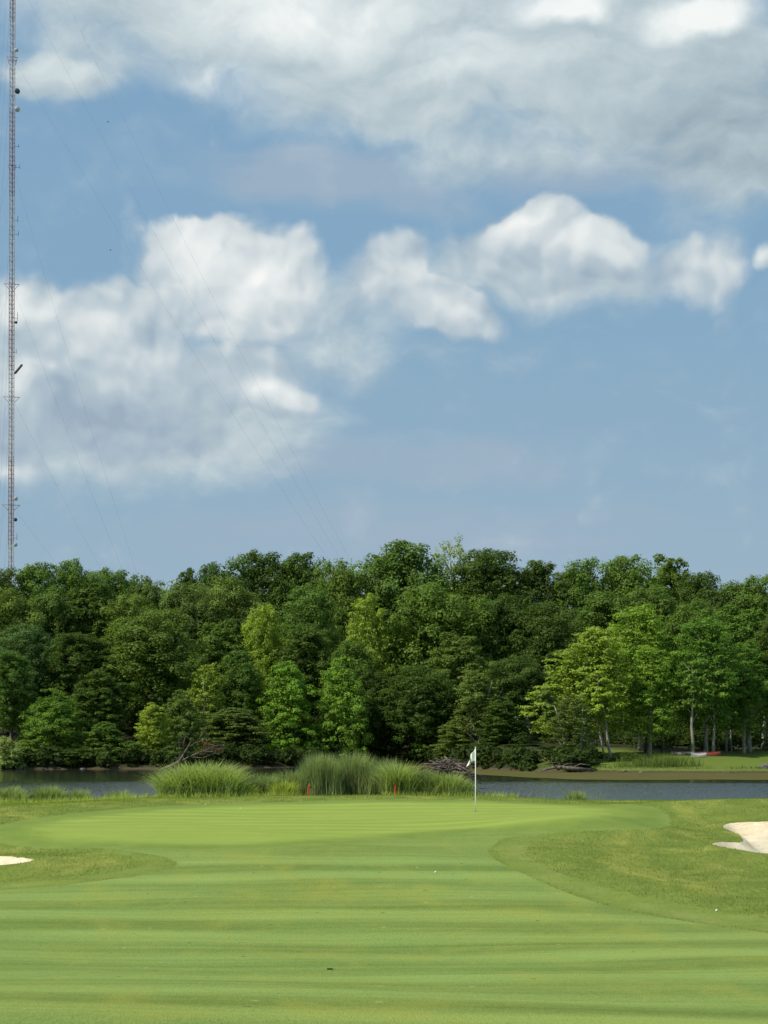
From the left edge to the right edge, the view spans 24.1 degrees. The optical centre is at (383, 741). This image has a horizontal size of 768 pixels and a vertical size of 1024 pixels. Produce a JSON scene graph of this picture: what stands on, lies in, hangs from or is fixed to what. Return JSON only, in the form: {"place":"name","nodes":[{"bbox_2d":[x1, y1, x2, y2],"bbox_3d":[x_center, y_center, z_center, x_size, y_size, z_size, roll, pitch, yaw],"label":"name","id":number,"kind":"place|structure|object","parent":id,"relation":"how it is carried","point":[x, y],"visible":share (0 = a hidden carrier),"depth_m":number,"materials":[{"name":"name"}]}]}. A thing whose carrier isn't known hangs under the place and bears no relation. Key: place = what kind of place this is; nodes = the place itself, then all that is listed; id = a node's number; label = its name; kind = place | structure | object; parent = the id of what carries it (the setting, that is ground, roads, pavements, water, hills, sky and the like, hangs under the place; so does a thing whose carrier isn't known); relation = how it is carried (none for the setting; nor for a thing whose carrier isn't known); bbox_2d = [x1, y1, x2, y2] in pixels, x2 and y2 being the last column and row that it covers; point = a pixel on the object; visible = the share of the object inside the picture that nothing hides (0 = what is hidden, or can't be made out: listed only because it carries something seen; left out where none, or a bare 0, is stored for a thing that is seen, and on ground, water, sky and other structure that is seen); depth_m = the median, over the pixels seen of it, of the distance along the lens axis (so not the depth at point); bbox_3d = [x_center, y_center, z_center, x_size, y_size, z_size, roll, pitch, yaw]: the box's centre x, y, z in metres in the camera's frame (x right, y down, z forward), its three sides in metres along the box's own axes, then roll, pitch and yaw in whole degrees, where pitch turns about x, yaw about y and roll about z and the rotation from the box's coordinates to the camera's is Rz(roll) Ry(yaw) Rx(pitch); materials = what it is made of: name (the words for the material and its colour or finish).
{"place":"outdoors","nodes":[
{"label":"outdoors","id":0,"kind":"place"},
{"bbox_2d":[32,802,612,844],"bbox_3d":[-1.317,2.355,55.423,17.713,0.484,20.116,0,0,0],"label":"putting green","id":1,"kind":"object","parent":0,"point":[244,824],"visible":0.99,"depth_m":54.34,"materials":[{"name":"plant"}]},
{"bbox_2d":[0,800,671,848],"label":"collar","id":2,"kind":"object","parent":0,"point":[623,817],"visible":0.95,"depth_m":49.90,"materials":[{"name":"green plant"}]},
{"bbox_2d":[0,832,767,1023],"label":"fairway","id":3,"kind":"structure","parent":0,"point":[469,931],"depth_m":25.77,"materials":[{"name":"green plant"}]},
{"bbox_2d":[0,795,767,917],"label":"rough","id":4,"kind":"object","parent":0,"point":[107,867],"visible":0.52,"depth_m":43.83,"materials":[{"name":"plant"}]},
{"bbox_2d":[0,784,27,802],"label":"reed clump","id":5,"kind":"object","parent":4,"relation":"on","point":[16,793],"visible":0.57,"depth_m":76.04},
{"bbox_2d":[26,783,68,801],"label":"reed clump","id":6,"kind":"object","parent":4,"relation":"on","point":[44,793],"visible":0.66,"depth_m":76.71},
{"bbox_2d":[125,758,263,797],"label":"reed clump","id":7,"kind":"object","parent":4,"relation":"on","point":[209,780],"visible":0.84,"depth_m":74.46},
{"bbox_2d":[0,789,517,802],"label":"shore grass","id":8,"kind":"structure","parent":4,"relation":"on","point":[125,796],"depth_m":73.86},
{"bbox_2d":[243,771,283,794],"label":"reed clump","id":9,"kind":"object","parent":4,"relation":"on","point":[266,783],"visible":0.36,"depth_m":75.60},
{"bbox_2d":[267,778,300,795],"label":"reed clump","id":10,"kind":"object","parent":4,"relation":"on","point":[283,787],"visible":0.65,"depth_m":74.75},
{"bbox_2d":[292,748,345,795],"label":"reed clump","id":11,"kind":"object","parent":4,"relation":"on","point":[322,777],"visible":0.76,"depth_m":75.48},
{"bbox_2d":[329,750,374,794],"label":"reed clump","id":12,"kind":"object","parent":4,"relation":"on","point":[354,770],"visible":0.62,"depth_m":76.45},
{"bbox_2d":[360,755,405,794],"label":"reed clump","id":13,"kind":"object","parent":4,"relation":"on","point":[371,783],"visible":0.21,"depth_m":76.10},
{"bbox_2d":[0,794,767,915],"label":"rough grass","id":14,"kind":"structure","parent":4,"relation":"on","point":[23,804],"depth_m":49.47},
{"bbox_2d":[360,758,427,794],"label":"reed clump","id":15,"kind":"object","parent":4,"relation":"on","point":[390,779],"visible":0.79,"depth_m":74.55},
{"bbox_2d":[409,767,442,795],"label":"reed clump","id":16,"kind":"object","parent":4,"relation":"on","point":[424,781],"visible":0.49,"depth_m":75.03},
{"bbox_2d":[425,769,471,795],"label":"reed clump","id":17,"kind":"object","parent":4,"relation":"on","point":[441,788],"visible":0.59,"depth_m":74.64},
{"bbox_2d":[447,779,479,795],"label":"reed clump","id":18,"kind":"object","parent":4,"relation":"on","point":[461,787],"visible":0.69,"depth_m":74.31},
{"bbox_2d":[713,822,767,853],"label":"sand bunker","id":19,"kind":"object","parent":4,"relation":"in","point":[754,835],"visible":0.56,"depth_m":54.52},
{"bbox_2d":[0,767,767,800],"bbox_3d":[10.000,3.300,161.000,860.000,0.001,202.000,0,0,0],"label":"pond water","id":20,"kind":"structure","parent":0,"point":[98,782],"depth_m":136.55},
{"bbox_2d":[422,756,484,791],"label":"brush pile","id":21,"kind":"object","parent":20,"relation":"in","point":[453,766],"visible":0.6,"depth_m":117.52,"materials":[{"name":"brown wood"}]},
{"bbox_2d":[0,832,767,932],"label":"fringe grass","id":22,"kind":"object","parent":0,"point":[509,850],"visible":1,"depth_m":37.61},
{"bbox_2d":[0,715,767,772],"bbox_3d":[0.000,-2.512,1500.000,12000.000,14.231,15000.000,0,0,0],"label":"ground","id":23,"kind":"structure","parent":0,"point":[736,757],"depth_m":217.96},
{"bbox_2d":[0,566,26,727],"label":"tree","id":24,"kind":"object","parent":23,"relation":"on","point":[5,581],"visible":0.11,"depth_m":271.03,"materials":[{"name":"green plant"}]},
{"bbox_2d":[0,736,27,769],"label":"shrub","id":25,"kind":"object","parent":23,"relation":"on","point":[12,753],"visible":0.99,"depth_m":215.14,"materials":[{"name":"green plant"}]},
{"bbox_2d":[0,650,37,745],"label":"tree","id":26,"kind":"object","parent":23,"relation":"on","point":[11,706],"visible":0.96,"depth_m":230.85,"materials":[{"name":"green plant"}]},
{"bbox_2d":[0,587,46,734],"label":"tree","id":27,"kind":"object","parent":23,"relation":"on","point":[12,603],"visible":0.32,"depth_m":256.15,"materials":[{"name":"green plant"}]},
{"bbox_2d":[0,623,71,739],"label":"tree","id":28,"kind":"object","parent":23,"relation":"on","point":[23,639],"visible":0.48,"depth_m":243.41,"materials":[{"name":"green plant"}]},
{"bbox_2d":[10,561,64,634],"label":"tree","id":29,"kind":"object","parent":23,"relation":"on","point":[33,575],"visible":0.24,"depth_m":273.92,"materials":[{"name":"green plant"}]},
{"bbox_2d":[16,688,91,749],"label":"tree","id":30,"kind":"object","parent":23,"relation":"on","point":[49,727],"visible":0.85,"depth_m":222.65,"materials":[{"name":"green plant"}]},
{"bbox_2d":[22,583,93,716],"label":"tree","id":31,"kind":"object","parent":23,"relation":"on","point":[50,604],"visible":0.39,"depth_m":260.61,"materials":[{"name":"green plant"}]},
{"bbox_2d":[52,746,94,765],"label":"shrub","id":32,"kind":"object","parent":23,"relation":"on","point":[79,755],"visible":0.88,"depth_m":218.68,"materials":[{"name":"green plant"}]},
{"bbox_2d":[41,632,118,743],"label":"tree","id":33,"kind":"object","parent":23,"relation":"on","point":[82,645],"visible":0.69,"depth_m":241.98,"materials":[{"name":"green plant"}]},
{"bbox_2d":[51,558,115,670],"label":"tree","id":34,"kind":"object","parent":23,"relation":"on","point":[74,570],"visible":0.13,"depth_m":278.57,"materials":[{"name":"green plant"}]},
{"bbox_2d":[61,576,117,696],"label":"tree","id":35,"kind":"object","parent":23,"relation":"on","point":[95,603],"visible":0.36,"depth_m":263.41,"materials":[{"name":"green plant"}]},
{"bbox_2d":[80,721,126,756],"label":"tree","id":36,"kind":"object","parent":23,"relation":"on","point":[102,731],"visible":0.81,"depth_m":221.27,"materials":[{"name":"green plant"}]},
{"bbox_2d":[70,668,139,745],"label":"tree","id":37,"kind":"object","parent":23,"relation":"on","point":[101,682],"visible":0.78,"depth_m":228.91,"materials":[{"name":"green plant"}]},
{"bbox_2d":[77,567,138,655],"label":"tree","id":38,"kind":"object","parent":23,"relation":"on","point":[123,584],"visible":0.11,"depth_m":282.36,"materials":[{"name":"green plant"}]},
{"bbox_2d":[100,740,148,766],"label":"shrub","id":39,"kind":"object","parent":23,"relation":"on","point":[133,746],"visible":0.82,"depth_m":219.85,"materials":[{"name":"green plant"}]},
{"bbox_2d":[96,593,161,733],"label":"tree","id":40,"kind":"object","parent":23,"relation":"on","point":[131,610],"visible":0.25,"depth_m":260.27,"materials":[{"name":"green plant"}]},
{"bbox_2d":[126,573,165,616],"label":"tree","id":41,"kind":"object","parent":23,"relation":"on","point":[148,589],"visible":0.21,"depth_m":278.88,"materials":[{"name":"green plant"}]},
{"bbox_2d":[133,702,173,761],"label":"tree","id":42,"kind":"object","parent":23,"relation":"on","point":[152,717],"visible":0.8,"depth_m":222.14,"materials":[{"name":"green plant"}]},
{"bbox_2d":[103,608,215,740],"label":"tree","id":43,"kind":"object","parent":23,"relation":"on","point":[161,671],"visible":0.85,"depth_m":242.63,"materials":[{"name":"green plant"}]},
{"bbox_2d":[0,0,353,583],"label":"radio mast","id":44,"kind":"object","parent":23,"relation":"on","point":[16,109],"visible":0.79,"depth_m":619.70,"materials":[{"name":"metal"}]},
{"bbox_2d":[161,689,209,749],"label":"tree","id":45,"kind":"object","parent":23,"relation":"on","point":[180,707],"visible":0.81,"depth_m":227.22,"materials":[{"name":"green plant"}]},
{"bbox_2d":[156,582,223,697],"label":"tree","id":46,"kind":"object","parent":23,"relation":"on","point":[181,598],"visible":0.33,"depth_m":266.33,"materials":[{"name":"green plant"}]},
{"bbox_2d":[171,567,210,717],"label":"tree","id":47,"kind":"object","parent":23,"relation":"on","point":[188,577],"visible":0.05,"depth_m":304.40,"materials":[{"name":"green plant"}]},
{"bbox_2d":[160,726,223,768],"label":"fallen tree","id":48,"kind":"object","parent":23,"relation":"on","point":[181,759],"visible":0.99,"depth_m":215.57,"materials":[{"name":"wood"}]},
{"bbox_2d":[185,663,227,746],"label":"tree","id":49,"kind":"object","parent":23,"relation":"on","point":[200,702],"visible":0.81,"depth_m":239.19,"materials":[{"name":"green plant"}]},
{"bbox_2d":[187,618,243,718],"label":"tree","id":50,"kind":"object","parent":23,"relation":"on","point":[211,637],"visible":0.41,"depth_m":254.79,"materials":[{"name":"green plant"}]},
{"bbox_2d":[193,561,241,617],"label":"tree","id":51,"kind":"object","parent":23,"relation":"on","point":[208,573],"visible":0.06,"depth_m":306.83,"materials":[{"name":"green plant"}]},
{"bbox_2d":[193,575,269,698],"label":"tree","id":52,"kind":"object","parent":23,"relation":"on","point":[235,594],"visible":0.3,"depth_m":271.06,"materials":[{"name":"green plant"}]},
{"bbox_2d":[195,707,272,750],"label":"tree","id":53,"kind":"object","parent":23,"relation":"on","point":[229,718],"visible":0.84,"depth_m":234.58,"materials":[{"name":"green plant"}]},
{"bbox_2d":[212,650,265,725],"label":"tree","id":54,"kind":"object","parent":23,"relation":"on","point":[238,665],"visible":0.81,"depth_m":244.58,"materials":[{"name":"green plant"}]},
{"bbox_2d":[213,548,296,716],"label":"tree","id":55,"kind":"object","parent":23,"relation":"on","point":[257,580],"visible":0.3,"depth_m":308.53,"materials":[{"name":"green plant"}]},
{"bbox_2d":[239,604,289,725],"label":"tree","id":56,"kind":"object","parent":23,"relation":"on","point":[259,628],"visible":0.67,"depth_m":256.13,"materials":[{"name":"green plant"}]},
{"bbox_2d":[255,661,318,751],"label":"tree","id":57,"kind":"object","parent":23,"relation":"on","point":[295,689],"visible":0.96,"depth_m":241.71,"materials":[{"name":"green plant"}]},
{"bbox_2d":[263,552,330,678],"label":"tree","id":58,"kind":"object","parent":23,"relation":"on","point":[303,572],"visible":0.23,"depth_m":307.24,"materials":[{"name":"green plant"}]},
{"bbox_2d":[265,622,339,722],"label":"tree","id":59,"kind":"object","parent":23,"relation":"on","point":[304,637],"visible":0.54,"depth_m":252.35,"materials":[{"name":"green plant"}]},
{"bbox_2d":[275,582,348,722],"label":"tree","id":60,"kind":"object","parent":23,"relation":"on","point":[307,605],"visible":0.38,"depth_m":265.70,"materials":[{"name":"green plant"}]},
{"bbox_2d":[307,655,373,761],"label":"tree","id":61,"kind":"object","parent":23,"relation":"on","point":[344,687],"visible":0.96,"depth_m":242.56,"materials":[{"name":"green plant"}]},
{"bbox_2d":[314,639,378,736],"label":"tree","id":62,"kind":"object","parent":23,"relation":"on","point":[354,652],"visible":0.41,"depth_m":250.70,"materials":[{"name":"green plant"}]},
{"bbox_2d":[313,558,391,664],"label":"tree","id":63,"kind":"object","parent":23,"relation":"on","point":[347,593],"visible":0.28,"depth_m":278.17,"materials":[{"name":"green plant"}]},
{"bbox_2d":[336,735,391,758],"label":"shrub","id":64,"kind":"object","parent":23,"relation":"on","point":[374,745],"visible":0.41,"depth_m":248.70,"materials":[{"name":"green plant"}]},
{"bbox_2d":[336,593,397,695],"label":"tree","id":65,"kind":"object","parent":23,"relation":"on","point":[369,624],"visible":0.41,"depth_m":256.90,"materials":[{"name":"green plant"}]},
{"bbox_2d":[353,670,408,758],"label":"tree","id":66,"kind":"object","parent":23,"relation":"on","point":[376,685],"visible":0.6,"depth_m":248.46,"materials":[{"name":"green plant"}]},
{"bbox_2d":[0,690,767,771],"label":"understory","id":67,"kind":"object","parent":23,"relation":"on","point":[520,758],"visible":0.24,"depth_m":228.21,"materials":[{"name":"green plant"}]},
{"bbox_2d":[343,538,457,690],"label":"tree","id":68,"kind":"object","parent":23,"relation":"on","point":[385,570],"visible":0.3,"depth_m":281.89,"materials":[{"name":"green plant"}]},
{"bbox_2d":[369,664,469,763],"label":"tree","id":69,"kind":"object","parent":23,"relation":"on","point":[413,680],"visible":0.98,"depth_m":243.65,"materials":[{"name":"green plant"}]},
{"bbox_2d":[407,729,447,759],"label":"shrub","id":70,"kind":"object","parent":23,"relation":"on","point":[420,746],"visible":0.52,"depth_m":244.86,"materials":[{"name":"green plant"}]},
{"bbox_2d":[381,581,495,714],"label":"tree","id":71,"kind":"object","parent":23,"relation":"on","point":[435,607],"visible":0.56,"depth_m":257.25,"materials":[{"name":"green plant"}]},
{"bbox_2d":[430,530,473,597],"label":"tree","id":72,"kind":"object","parent":23,"relation":"on","point":[458,550],"visible":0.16,"depth_m":304.80,"materials":[{"name":"green plant"}]},
{"bbox_2d":[429,719,476,754],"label":"shrub","id":73,"kind":"object","parent":23,"relation":"on","point":[451,737],"visible":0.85,"depth_m":237.07,"materials":[{"name":"green plant"}]},
{"bbox_2d":[429,631,492,738],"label":"tree","id":74,"kind":"object","parent":23,"relation":"on","point":[458,654],"visible":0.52,"depth_m":248.15,"materials":[{"name":"green plant"}]},
{"bbox_2d":[450,669,497,747],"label":"tree","id":75,"kind":"object","parent":23,"relation":"on","point":[480,702],"visible":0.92,"depth_m":234.93,"materials":[{"name":"green plant"}]},
{"bbox_2d":[421,547,551,716],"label":"tree","id":76,"kind":"object","parent":23,"relation":"on","point":[494,579],"visible":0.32,"depth_m":278.96,"materials":[{"name":"green plant"}]},
{"bbox_2d":[458,592,536,690],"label":"tree","id":77,"kind":"object","parent":23,"relation":"on","point":[505,610],"visible":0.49,"depth_m":259.65,"materials":[{"name":"green plant"}]},
{"bbox_2d":[472,699,523,743],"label":"tree","id":78,"kind":"object","parent":23,"relation":"on","point":[498,713],"visible":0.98,"depth_m":230.94,"materials":[{"name":"green plant"}]},
{"bbox_2d":[480,654,551,727],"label":"tree","id":79,"kind":"object","parent":23,"relation":"on","point":[510,675],"visible":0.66,"depth_m":238.09,"materials":[{"name":"green plant"}]},
{"bbox_2d":[513,676,542,739],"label":"slim tree","id":80,"kind":"object","parent":23,"relation":"on","point":[533,682],"visible":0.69,"depth_m":237.25,"materials":[{"name":"green plant"}]},
{"bbox_2d":[508,559,580,669],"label":"tree","id":81,"kind":"object","parent":23,"relation":"on","point":[537,579],"visible":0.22,"depth_m":281.15,"materials":[{"name":"green plant"}]},
{"bbox_2d":[495,601,596,700],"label":"tree","id":82,"kind":"object","parent":23,"relation":"on","point":[546,625],"visible":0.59,"depth_m":255.53,"materials":[{"name":"green plant"}]},
{"bbox_2d":[536,690,565,747],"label":"slim tree","id":83,"kind":"object","parent":23,"relation":"on","point":[545,696],"visible":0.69,"depth_m":207.50,"materials":[{"name":"green plant"}]},
{"bbox_2d":[546,695,598,751],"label":"tree","id":84,"kind":"object","parent":23,"relation":"on","point":[566,721],"visible":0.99,"depth_m":203.27,"materials":[{"name":"green plant"}]},
{"bbox_2d":[516,626,651,751],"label":"tree","id":85,"kind":"object","parent":23,"relation":"on","point":[598,642],"visible":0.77,"depth_m":210.71,"materials":[{"name":"green plant"}]},
{"bbox_2d":[548,556,627,690],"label":"tree","id":86,"kind":"object","parent":23,"relation":"on","point":[583,582],"visible":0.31,"depth_m":281.05,"materials":[{"name":"green plant"}]},
{"bbox_2d":[579,673,612,759],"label":"slim tree","id":87,"kind":"object","parent":23,"relation":"on","point":[589,685],"visible":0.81,"depth_m":207.53,"materials":[{"name":"green plant"}]},
{"bbox_2d":[563,590,634,690],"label":"tree","id":88,"kind":"object","parent":23,"relation":"on","point":[600,609],"visible":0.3,"depth_m":263.67,"materials":[{"name":"green plant"}]},
{"bbox_2d":[578,670,626,759],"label":"slim tree","id":89,"kind":"object","parent":23,"relation":"on","point":[597,694],"visible":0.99,"depth_m":206.40,"materials":[{"name":"green plant"}]},
{"bbox_2d":[583,554,675,726],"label":"tree","id":90,"kind":"object","parent":23,"relation":"on","point":[629,577],"visible":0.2,"depth_m":283.61,"materials":[{"name":"green plant"}]},
{"bbox_2d":[607,584,682,715],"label":"tree","id":91,"kind":"object","parent":23,"relation":"on","point":[664,605],"visible":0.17,"depth_m":260.64,"materials":[{"name":"green plant"}]},
{"bbox_2d":[605,603,689,750],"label":"tree","id":92,"kind":"object","parent":23,"relation":"on","point":[647,632],"visible":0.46,"depth_m":220.61,"materials":[{"name":"green plant"}]},
{"bbox_2d":[620,645,684,754],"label":"tree","id":93,"kind":"object","parent":23,"relation":"on","point":[651,659],"visible":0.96,"depth_m":213.26,"materials":[{"name":"green plant"}]},
{"bbox_2d":[613,751,703,767],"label":"bank grass","id":94,"kind":"structure","parent":23,"relation":"on","point":[660,761],"depth_m":195.37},
{"bbox_2d":[650,553,702,620],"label":"tree","id":95,"kind":"object","parent":23,"relation":"on","point":[672,570],"visible":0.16,"depth_m":288.54,"materials":[{"name":"green plant"}]},
{"bbox_2d":[674,661,712,751],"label":"slim tree","id":96,"kind":"object","parent":23,"relation":"on","point":[691,687],"visible":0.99,"depth_m":212.75,"materials":[{"name":"green plant"}]},
{"bbox_2d":[661,598,744,716],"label":"tree","id":97,"kind":"object","parent":23,"relation":"on","point":[701,610],"visible":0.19,"depth_m":254.65,"materials":[{"name":"green plant"}]},
{"bbox_2d":[669,570,740,678],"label":"tree","id":98,"kind":"object","parent":23,"relation":"on","point":[707,592],"visible":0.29,"depth_m":282.06,"materials":[{"name":"green plant"}]},
{"bbox_2d":[669,615,757,751],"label":"tree","id":99,"kind":"object","parent":23,"relation":"on","point":[710,635],"visible":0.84,"depth_m":218.55,"materials":[{"name":"green plant"}]},
{"bbox_2d":[697,665,732,750],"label":"slim tree","id":100,"kind":"object","parent":23,"relation":"on","point":[716,691],"visible":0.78,"depth_m":216.47,"materials":[{"name":"green plant"}]},
{"bbox_2d":[712,573,767,649],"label":"tree","id":101,"kind":"object","parent":23,"relation":"on","point":[751,595],"visible":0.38,"depth_m":277.61,"materials":[{"name":"green plant"}]},
{"bbox_2d":[715,639,767,753],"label":"tree","id":102,"kind":"object","parent":23,"relation":"on","point":[743,715],"visible":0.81,"depth_m":222.71,"materials":[{"name":"green plant"}]},
{"bbox_2d":[717,604,767,718],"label":"tree","id":103,"kind":"object","parent":23,"relation":"on","point":[747,626],"visible":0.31,"depth_m":248.34,"materials":[{"name":"green plant"}]},
{"bbox_2d":[753,612,767,723],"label":"tree","id":104,"kind":"object","parent":23,"relation":"on","point":[762,642],"visible":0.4,"depth_m":227.29,"materials":[{"name":"green plant"}]},
{"bbox_2d":[0,0,767,716],"label":"sky","id":105,"kind":"structure","parent":0,"point":[494,273],"materials":[{"name":"blue"}]},
{"bbox_2d":[466,768,767,779],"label":"bank","id":106,"kind":"object","parent":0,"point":[648,776],"visible":0.95,"depth_m":176.24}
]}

